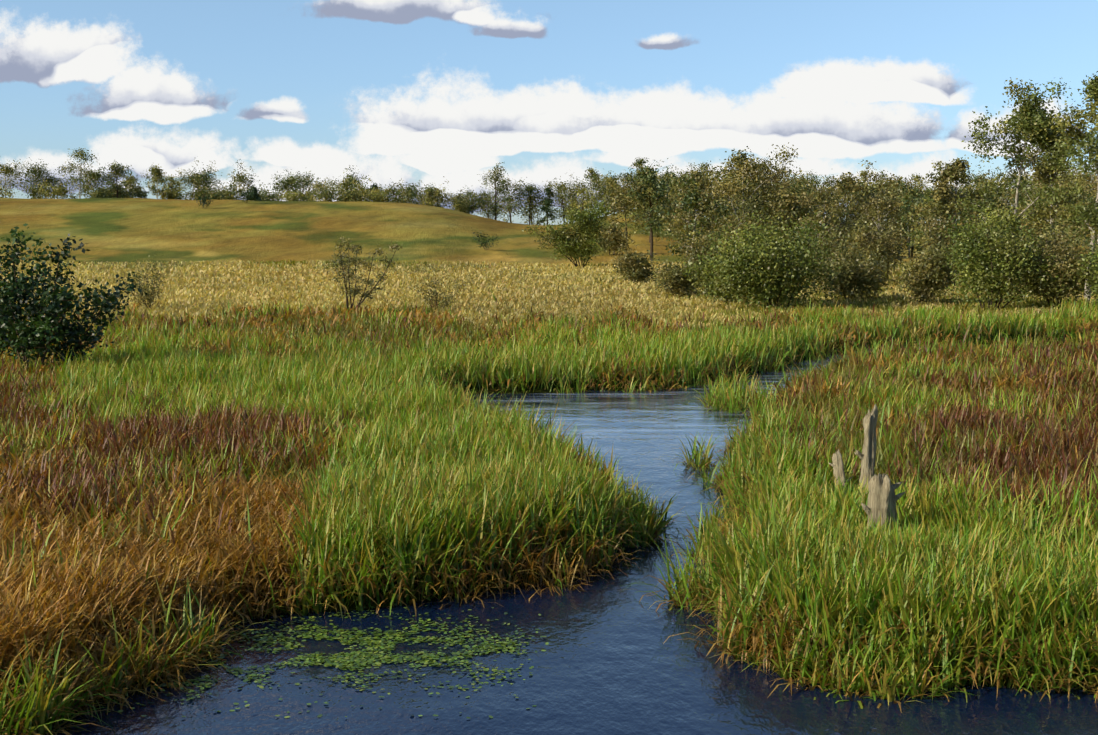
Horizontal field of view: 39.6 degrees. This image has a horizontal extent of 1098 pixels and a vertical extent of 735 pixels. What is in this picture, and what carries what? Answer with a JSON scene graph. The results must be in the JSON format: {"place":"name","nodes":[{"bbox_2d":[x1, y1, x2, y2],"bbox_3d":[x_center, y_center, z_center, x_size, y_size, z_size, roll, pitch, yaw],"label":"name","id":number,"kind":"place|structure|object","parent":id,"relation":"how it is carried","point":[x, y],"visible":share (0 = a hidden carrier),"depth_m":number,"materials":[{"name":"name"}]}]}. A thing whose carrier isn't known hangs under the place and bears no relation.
{"place":"outdoors","nodes":[
{"label":"outdoors","id":0,"kind":"place"},
{"bbox_2d":[0,198,1097,699],"bbox_3d":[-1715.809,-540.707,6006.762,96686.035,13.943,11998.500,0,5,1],"label":"ground","id":1,"kind":"structure","parent":0,"point":[124,230],"depth_m":216.60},
{"bbox_2d":[0,163,28,197],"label":"tree","id":2,"kind":"object","parent":1,"relation":"on","point":[7,170],"visible":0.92,"depth_m":442.72,"materials":[{"name":"green plant"}]},
{"bbox_2d":[0,256,56,360],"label":"bush","id":3,"kind":"object","parent":1,"relation":"on","point":[4,337],"visible":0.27,"depth_m":41.53,"materials":[{"name":"green plant"}]},
{"bbox_2d":[8,157,54,195],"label":"tree","id":4,"kind":"object","parent":1,"relation":"on","point":[35,172],"visible":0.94,"depth_m":435.14,"materials":[{"name":"green plant"}]},
{"bbox_2d":[12,183,65,198],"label":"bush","id":5,"kind":"object","parent":1,"relation":"on","point":[33,194],"visible":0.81,"depth_m":418.21,"materials":[{"name":"green plant"}]},
{"bbox_2d":[28,166,74,198],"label":"tree","id":6,"kind":"object","parent":1,"relation":"on","point":[53,179],"visible":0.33,"depth_m":439.38,"materials":[{"name":"green plant"}]},
{"bbox_2d":[27,175,77,198],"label":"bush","id":7,"kind":"object","parent":1,"relation":"on","point":[48,194],"visible":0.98,"depth_m":418.53,"materials":[{"name":"green plant"}]},
{"bbox_2d":[0,223,151,372],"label":"bush","id":8,"kind":"object","parent":1,"relation":"on","point":[48,328],"visible":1,"depth_m":39.98,"materials":[{"name":"green plant"}]},
{"bbox_2d":[57,147,104,198],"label":"tree","id":9,"kind":"object","parent":1,"relation":"on","point":[81,155],"visible":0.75,"depth_m":418.51,"materials":[{"name":"green plant"}]},
{"bbox_2d":[75,163,118,197],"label":"tree","id":10,"kind":"object","parent":1,"relation":"on","point":[96,176],"visible":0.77,"depth_m":410.00,"materials":[{"name":"green plant"}]},
{"bbox_2d":[99,160,132,197],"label":"tree","id":11,"kind":"object","parent":1,"relation":"on","point":[115,168],"visible":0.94,"depth_m":412.51,"materials":[{"name":"green plant"}]},
{"bbox_2d":[117,174,144,197],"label":"tree","id":12,"kind":"object","parent":1,"relation":"on","point":[133,182],"visible":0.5,"depth_m":432.06,"materials":[{"name":"green plant"}]},
{"bbox_2d":[110,255,166,307],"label":"bush","id":13,"kind":"object","parent":1,"relation":"on","point":[149,298],"visible":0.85,"depth_m":71.58,"materials":[{"name":"green plant"}]},
{"bbox_2d":[126,181,151,198],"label":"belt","id":14,"kind":"object","parent":1,"relation":"on","point":[139,194],"visible":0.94,"depth_m":415.71,"materials":[{"name":"green plant"}]},
{"bbox_2d":[141,164,166,198],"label":"tree","id":15,"kind":"object","parent":1,"relation":"on","point":[156,178],"visible":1,"depth_m":400.70,"materials":[{"name":"green plant"}]},
{"bbox_2d":[147,170,185,199],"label":"tree","id":16,"kind":"object","parent":1,"relation":"on","point":[173,182],"visible":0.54,"depth_m":431.65,"materials":[{"name":"green plant"}]},
{"bbox_2d":[160,187,178,198],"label":"bush","id":17,"kind":"object","parent":1,"relation":"on","point":[170,194],"visible":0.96,"depth_m":402.04,"materials":[{"name":"green plant"}]},
{"bbox_2d":[170,159,217,199],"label":"tree","id":18,"kind":"object","parent":1,"relation":"on","point":[190,181],"visible":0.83,"depth_m":426.05,"materials":[{"name":"green plant"}]},
{"bbox_2d":[188,165,221,197],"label":"tree","id":19,"kind":"object","parent":1,"relation":"on","point":[207,176],"visible":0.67,"depth_m":428.07,"materials":[{"name":"green plant"}]},
{"bbox_2d":[190,175,229,199],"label":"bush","id":20,"kind":"object","parent":1,"relation":"on","point":[207,189],"visible":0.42,"depth_m":416.37,"materials":[{"name":"green plant"}]},
{"bbox_2d":[226,159,261,199],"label":"tree","id":21,"kind":"object","parent":1,"relation":"on","point":[242,179],"visible":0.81,"depth_m":425.21,"materials":[{"name":"green plant"}]},
{"bbox_2d":[246,185,262,200],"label":"tree","id":22,"kind":"object","parent":1,"relation":"on","point":[253,190],"visible":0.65,"depth_m":398.17,"materials":[{"name":"green plant"}]},
{"bbox_2d":[269,170,303,199],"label":"tree","id":23,"kind":"object","parent":1,"relation":"on","point":[288,183],"visible":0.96,"depth_m":412.34,"materials":[{"name":"green plant"}]},
{"bbox_2d":[277,188,304,200],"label":"bush","id":24,"kind":"object","parent":1,"relation":"on","point":[291,196],"visible":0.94,"depth_m":396.93,"materials":[{"name":"green plant"}]},
{"bbox_2d":[281,171,329,200],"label":"tree","id":25,"kind":"object","parent":1,"relation":"on","point":[302,179],"visible":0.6,"depth_m":434.50,"materials":[{"name":"green plant"}]},
{"bbox_2d":[303,171,339,201],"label":"tree","id":26,"kind":"object","parent":1,"relation":"on","point":[313,191],"visible":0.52,"depth_m":407.56,"materials":[{"name":"green plant"}]},
{"bbox_2d":[313,182,337,201],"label":"bush","id":27,"kind":"object","parent":1,"relation":"on","point":[325,193],"visible":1,"depth_m":397.99,"materials":[{"name":"green plant"}]},
{"bbox_2d":[324,165,373,201],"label":"tree","id":28,"kind":"object","parent":1,"relation":"on","point":[346,185],"visible":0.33,"depth_m":419.59,"materials":[{"name":"green plant"}]},
{"bbox_2d":[335,167,369,201],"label":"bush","id":29,"kind":"object","parent":1,"relation":"on","point":[351,195],"visible":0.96,"depth_m":396.61,"materials":[{"name":"green plant"}]},
{"bbox_2d":[329,236,402,311],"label":"bush","id":30,"kind":"object","parent":1,"relation":"on","point":[347,276],"visible":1,"depth_m":67.01,"materials":[{"name":"green plant"}]},
{"bbox_2d":[349,184,389,201],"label":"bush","id":31,"kind":"object","parent":1,"relation":"on","point":[374,195],"visible":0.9,"depth_m":401.35,"materials":[{"name":"green plant"}]},
{"bbox_2d":[370,178,407,201],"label":"tree","id":32,"kind":"object","parent":1,"relation":"on","point":[395,189],"visible":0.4,"depth_m":432.72,"materials":[{"name":"green plant"}]},
{"bbox_2d":[396,180,424,203],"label":"tree","id":33,"kind":"object","parent":1,"relation":"on","point":[411,192],"visible":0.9,"depth_m":417.14,"materials":[{"name":"green plant"}]},
{"bbox_2d":[408,278,468,307],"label":"bush","id":34,"kind":"object","parent":1,"relation":"on","point":[436,294],"visible":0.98,"depth_m":71.56,"materials":[{"name":"green plant"}]},
{"bbox_2d":[423,183,455,207],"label":"tree","id":35,"kind":"object","parent":1,"relation":"on","point":[434,193],"visible":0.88,"depth_m":423.20,"materials":[{"name":"green plant"}]},
{"bbox_2d":[448,194,473,212],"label":"tree","id":36,"kind":"object","parent":1,"relation":"on","point":[457,204],"visible":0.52,"depth_m":433.45,"materials":[{"name":"green plant"}]},
{"bbox_2d":[455,187,492,215],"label":"tree","id":37,"kind":"object","parent":1,"relation":"on","point":[479,202],"visible":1,"depth_m":428.03,"materials":[{"name":"green plant"}]},
{"bbox_2d":[471,227,499,249],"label":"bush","id":38,"kind":"object","parent":1,"relation":"on","point":[483,242],"visible":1,"depth_m":188.85,"materials":[{"name":"green plant"}]},
{"bbox_2d":[477,162,512,219],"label":"tree","id":39,"kind":"object","parent":1,"relation":"on","point":[495,180],"visible":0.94,"depth_m":431.52,"materials":[{"name":"green plant"}]},
{"bbox_2d":[492,191,526,222],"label":"tree","id":40,"kind":"object","parent":1,"relation":"on","point":[506,199],"visible":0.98,"depth_m":421.04,"materials":[{"name":"green plant"}]},
{"bbox_2d":[489,173,531,215],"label":"tree","id":41,"kind":"object","parent":1,"relation":"on","point":[517,190],"visible":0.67,"depth_m":438.06,"materials":[{"name":"green plant"}]},
{"bbox_2d":[513,181,555,224],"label":"tree","id":42,"kind":"object","parent":1,"relation":"on","point":[531,190],"visible":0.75,"depth_m":438.70,"materials":[{"name":"green plant"}]},
{"bbox_2d":[536,184,556,224],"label":"tree","id":43,"kind":"object","parent":1,"relation":"on","point":[547,209],"visible":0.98,"depth_m":411.02,"materials":[{"name":"green plant"}]},
{"bbox_2d":[0,258,1097,734],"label":"grass","id":44,"kind":"structure","parent":1,"relation":"on","point":[316,434],"depth_m":22.25,"materials":[{"name":"plant"}]},
{"bbox_2d":[540,176,581,222],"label":"tree","id":45,"kind":"object","parent":1,"relation":"on","point":[559,189],"visible":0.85,"depth_m":411.48,"materials":[{"name":"green plant"}]},
{"bbox_2d":[521,196,614,266],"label":"bush","id":46,"kind":"object","parent":1,"relation":"on","point":[582,245],"visible":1,"depth_m":138.19,"materials":[{"name":"green plant"}]},
{"bbox_2d":[552,174,595,218],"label":"tree","id":47,"kind":"object","parent":1,"relation":"on","point":[571,189],"visible":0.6,"depth_m":428.67,"materials":[{"name":"green plant"}]},
{"bbox_2d":[571,186,596,212],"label":"tree","id":48,"kind":"object","parent":1,"relation":"on","point":[582,190],"visible":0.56,"depth_m":397.19,"materials":[{"name":"green plant"}]},
{"bbox_2d":[578,167,606,213],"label":"tree","id":49,"kind":"object","parent":1,"relation":"on","point":[592,173],"visible":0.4,"depth_m":439.67,"materials":[{"name":"green plant"}]},
{"bbox_2d":[585,173,623,205],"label":"tree","id":50,"kind":"object","parent":1,"relation":"on","point":[597,187],"visible":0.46,"depth_m":403.83,"materials":[{"name":"green plant"}]},
{"bbox_2d":[598,175,619,212],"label":"tree","id":51,"kind":"object","parent":1,"relation":"on","point":[612,179],"visible":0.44,"depth_m":393.40,"materials":[{"name":"green plant"}]},
{"bbox_2d":[598,220,634,254],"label":"bush","id":52,"kind":"object","parent":1,"relation":"on","point":[616,238],"visible":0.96,"depth_m":173.26,"materials":[{"name":"green plant"}]},
{"bbox_2d":[584,172,657,239],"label":"tree","id":53,"kind":"object","parent":1,"relation":"on","point":[619,198],"visible":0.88,"depth_m":196.73,"materials":[{"name":"green plant"}]},
{"bbox_2d":[611,245,660,284],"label":"bush","id":54,"kind":"object","parent":1,"relation":"on","point":[634,266],"visible":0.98,"depth_m":99.25,"materials":[{"name":"green plant"}]},
{"bbox_2d":[609,165,673,242],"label":"tree","id":55,"kind":"object","parent":1,"relation":"on","point":[635,225],"visible":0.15,"depth_m":205.96,"materials":[{"name":"green plant"}]},
{"bbox_2d":[623,165,681,259],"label":"tree","id":56,"kind":"object","parent":1,"relation":"on","point":[642,175],"visible":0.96,"depth_m":162.60,"materials":[{"name":"green plant"}]},
{"bbox_2d":[652,256,703,297],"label":"bush","id":57,"kind":"object","parent":1,"relation":"on","point":[675,279],"visible":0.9,"depth_m":82.94,"materials":[{"name":"green plant"}]},
{"bbox_2d":[653,175,729,256],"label":"tree","id":58,"kind":"object","parent":1,"relation":"on","point":[677,208],"visible":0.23,"depth_m":169.34,"materials":[{"name":"green plant"}]},
{"bbox_2d":[667,167,716,257],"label":"tree","id":59,"kind":"object","parent":1,"relation":"on","point":[696,175],"visible":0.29,"depth_m":148.22,"materials":[{"name":"green plant"}]},
{"bbox_2d":[648,169,757,258],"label":"tree","id":60,"kind":"object","parent":1,"relation":"on","point":[694,199],"visible":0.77,"depth_m":141.66,"materials":[{"name":"green plant"}]},
{"bbox_2d":[676,225,736,274],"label":"willow","id":61,"kind":"object","parent":1,"relation":"on","point":[698,249],"visible":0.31,"depth_m":108.98,"materials":[{"name":"green plant"}]},
{"bbox_2d":[678,249,763,303],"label":"bush","id":62,"kind":"object","parent":1,"relation":"on","point":[700,270],"visible":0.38,"depth_m":77.34,"materials":[{"name":"green plant"}]},
{"bbox_2d":[696,161,787,244],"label":"tree","id":63,"kind":"object","parent":1,"relation":"on","point":[727,203],"visible":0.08,"depth_m":155.80,"materials":[{"name":"green plant"}]},
{"bbox_2d":[697,142,813,249],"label":"tree","id":64,"kind":"object","parent":1,"relation":"on","point":[739,163],"visible":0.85,"depth_m":122.86,"materials":[{"name":"green plant"}]},
{"bbox_2d":[724,162,790,247],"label":"tree","id":65,"kind":"object","parent":1,"relation":"on","point":[757,193],"visible":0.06,"depth_m":145.72,"materials":[{"name":"green plant"}]},
{"bbox_2d":[694,203,860,309],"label":"bush","id":66,"kind":"object","parent":1,"relation":"on","point":[766,263],"visible":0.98,"depth_m":72.53,"materials":[{"name":"green plant"}]},
{"bbox_2d":[755,184,822,241],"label":"tree","id":67,"kind":"object","parent":1,"relation":"on","point":[794,208],"visible":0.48,"depth_m":143.47,"materials":[{"name":"green plant"}]},
{"bbox_2d":[757,180,821,241],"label":"tree","id":68,"kind":"object","parent":1,"relation":"on","point":[793,191],"visible":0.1,"depth_m":166.73,"materials":[{"name":"green plant"}]},
{"bbox_2d":[754,169,826,238],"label":"tree","id":69,"kind":"object","parent":1,"relation":"on","point":[802,196],"visible":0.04,"depth_m":168.64,"materials":[{"name":"green plant"}]},
{"bbox_2d":[786,186,854,252],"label":"tree","id":70,"kind":"object","parent":1,"relation":"on","point":[823,197],"visible":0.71,"depth_m":133.27,"materials":[{"name":"green plant"}]},
{"bbox_2d":[805,184,862,248],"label":"tree","id":71,"kind":"object","parent":1,"relation":"on","point":[828,210],"visible":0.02,"depth_m":174.10,"materials":[{"name":"green plant"}]},
{"bbox_2d":[808,224,870,278],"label":"willow","id":72,"kind":"object","parent":1,"relation":"on","point":[834,246],"visible":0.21,"depth_m":98.10,"materials":[{"name":"green plant"}]},
{"bbox_2d":[829,449,851,492],"bbox_3d":[4.258,1.664,22.282,0.368,0.944,0.277,2,5,21],"label":"stump","id":73,"kind":"object","parent":1,"relation":"on","point":[837,465],"visible":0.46,"depth_m":22.25,"materials":[{"name":"grey wood"}]},
{"bbox_2d":[804,172,878,245],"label":"tree","id":74,"kind":"object","parent":1,"relation":"on","point":[849,181],"visible":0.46,"depth_m":167.82,"materials":[{"name":"green plant"}]},
{"bbox_2d":[811,244,896,301],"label":"bush","id":75,"kind":"object","parent":1,"relation":"on","point":[860,277],"visible":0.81,"depth_m":78.59,"materials":[{"name":"green plant"}]},
{"bbox_2d":[833,175,883,249],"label":"tree","id":76,"kind":"object","parent":1,"relation":"on","point":[865,198],"visible":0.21,"depth_m":177.58,"materials":[{"name":"green plant"}]},
{"bbox_2d":[854,403,877,493],"bbox_3d":[4.562,1.345,21.814,0.420,1.667,0.323,1,5,8],"label":"dead tree stump","id":77,"kind":"object","parent":1,"relation":"on","point":[867,456],"visible":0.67,"depth_m":21.72,"materials":[{"name":"grey wood"}]},
{"bbox_2d":[839,172,905,247],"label":"tree","id":78,"kind":"object","parent":1,"relation":"on","point":[886,194],"visible":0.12,"depth_m":170.74,"materials":[{"name":"green plant"}]},
{"bbox_2d":[839,219,913,277],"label":"tree","id":79,"kind":"object","parent":1,"relation":"on","point":[873,244],"visible":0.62,"depth_m":104.05,"materials":[{"name":"green plant"}]},
{"bbox_2d":[842,191,913,256],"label":"tree","id":80,"kind":"object","parent":1,"relation":"on","point":[892,204],"visible":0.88,"depth_m":123.76,"materials":[{"name":"green plant"}]},
{"bbox_2d":[852,159,909,235],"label":"tree","id":81,"kind":"object","parent":1,"relation":"on","point":[879,186],"visible":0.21,"depth_m":184.03,"materials":[{"name":"green plant"}]},
{"bbox_2d":[861,473,905,535],"bbox_3d":[4.055,1.865,18.480,0.525,1.234,0.379,1,5,16],"label":"dead tree stump","id":82,"kind":"object","parent":1,"relation":"on","point":[881,488],"visible":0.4,"depth_m":18.36,"materials":[{"name":"grey wood"}]},
{"bbox_2d":[865,176,939,256],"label":"tree","id":83,"kind":"object","parent":1,"relation":"on","point":[906,225],"visible":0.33,"depth_m":177.84,"materials":[{"name":"green plant"}]},
{"bbox_2d":[885,181,933,255],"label":"tree","id":84,"kind":"object","parent":1,"relation":"on","point":[904,189],"visible":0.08,"depth_m":180.06,"materials":[{"name":"green plant"}]},
{"bbox_2d":[897,185,960,246],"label":"tree","id":85,"kind":"object","parent":1,"relation":"on","point":[910,213],"visible":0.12,"depth_m":142.45,"materials":[{"name":"green plant"}]},
{"bbox_2d":[896,239,963,302],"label":"bush","id":86,"kind":"object","parent":1,"relation":"on","point":[925,279],"visible":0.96,"depth_m":75.79,"materials":[{"name":"green plant"}]},
{"bbox_2d":[904,187,961,251],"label":"tree","id":87,"kind":"object","parent":1,"relation":"on","point":[928,197],"visible":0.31,"depth_m":113.28,"materials":[{"name":"green plant"}]},
{"bbox_2d":[911,212,987,284],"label":"tree","id":88,"kind":"object","parent":1,"relation":"on","point":[932,241],"visible":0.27,"depth_m":95.03,"materials":[{"name":"green plant"}]},
{"bbox_2d":[911,155,988,278],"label":"tree","id":89,"kind":"object","parent":1,"relation":"on","point":[955,171],"visible":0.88,"depth_m":102.95,"materials":[{"name":"green plant"}]},
{"bbox_2d":[951,173,1014,233],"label":"tree","id":90,"kind":"object","parent":1,"relation":"on","point":[976,178],"visible":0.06,"depth_m":157.93,"materials":[{"name":"green plant"}]},
{"bbox_2d":[950,173,1027,234],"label":"tree","id":91,"kind":"object","parent":1,"relation":"on","point":[1004,200],"visible":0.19,"depth_m":139.37,"materials":[{"name":"green plant"}]},
{"bbox_2d":[950,160,1045,222],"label":"tree","id":92,"kind":"object","parent":1,"relation":"on","point":[1002,186],"visible":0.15,"depth_m":252.89,"materials":[{"name":"green plant"}]},
{"bbox_2d":[928,202,1087,310],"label":"bush","id":93,"kind":"object","parent":1,"relation":"on","point":[996,282],"visible":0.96,"depth_m":70.63,"materials":[{"name":"green plant"}]},
{"bbox_2d":[950,79,1090,287],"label":"tree","id":94,"kind":"object","parent":1,"relation":"on","point":[1030,133],"visible":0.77,"depth_m":85.61,"materials":[{"name":"green plant"}]},
{"bbox_2d":[977,203,1068,277],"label":"tree","id":95,"kind":"object","parent":1,"relation":"on","point":[1020,225],"depth_m":98.89,"materials":[{"name":"green plant"}]},
{"bbox_2d":[993,215,1096,308],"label":"bush","id":96,"kind":"object","parent":1,"relation":"on","point":[1057,245],"visible":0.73,"depth_m":70.14,"materials":[{"name":"green plant"}]},
{"bbox_2d":[999,155,1092,226],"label":"tree","id":97,"kind":"object","parent":1,"relation":"on","point":[1034,192],"visible":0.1,"depth_m":219.33,"materials":[{"name":"green plant"}]},
{"bbox_2d":[1002,71,1097,299],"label":"tree","id":98,"kind":"object","parent":1,"relation":"on","point":[1089,140],"visible":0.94,"depth_m":77.90,"materials":[{"name":"green plant"}]},
{"bbox_2d":[1019,188,1088,247],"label":"tree","id":99,"kind":"object","parent":1,"relation":"on","point":[1056,217],"visible":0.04,"depth_m":164.11,"materials":[{"name":"green plant"}]},
{"bbox_2d":[1019,148,1089,251],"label":"tree","id":100,"kind":"object","parent":1,"relation":"on","point":[1043,175],"visible":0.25,"depth_m":93.11,"materials":[{"name":"green plant"}]},
{"bbox_2d":[1047,157,1097,207],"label":"tree","id":101,"kind":"object","parent":1,"relation":"on","point":[1088,182],"visible":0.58,"depth_m":83.62,"materials":[{"name":"green plant"}]},
{"bbox_2d":[1061,235,1097,306],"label":"bush","id":102,"kind":"object","parent":1,"relation":"on","point":[1093,277],"visible":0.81,"depth_m":68.25,"materials":[{"name":"green plant"}]},
{"bbox_2d":[1066,160,1097,249],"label":"tree","id":103,"kind":"object","parent":1,"relation":"on","point":[1092,198],"visible":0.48,"depth_m":155.72,"materials":[{"name":"green plant"}]},
{"bbox_2d":[0,0,1097,227],"label":"sky","id":104,"kind":"structure","parent":0,"point":[413,91],"materials":[{"name":"blue"}]},
{"bbox_2d":[1,343,1097,734],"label":"water","id":105,"kind":"structure","parent":0,"point":[605,661],"depth_m":14.50,"materials":[{"name":"liquid"}]},
{"bbox_2d":[104,605,548,718],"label":"floating weeds","id":106,"kind":"object","parent":105,"relation":"on","point":[317,657],"visible":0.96,"depth_m":15.26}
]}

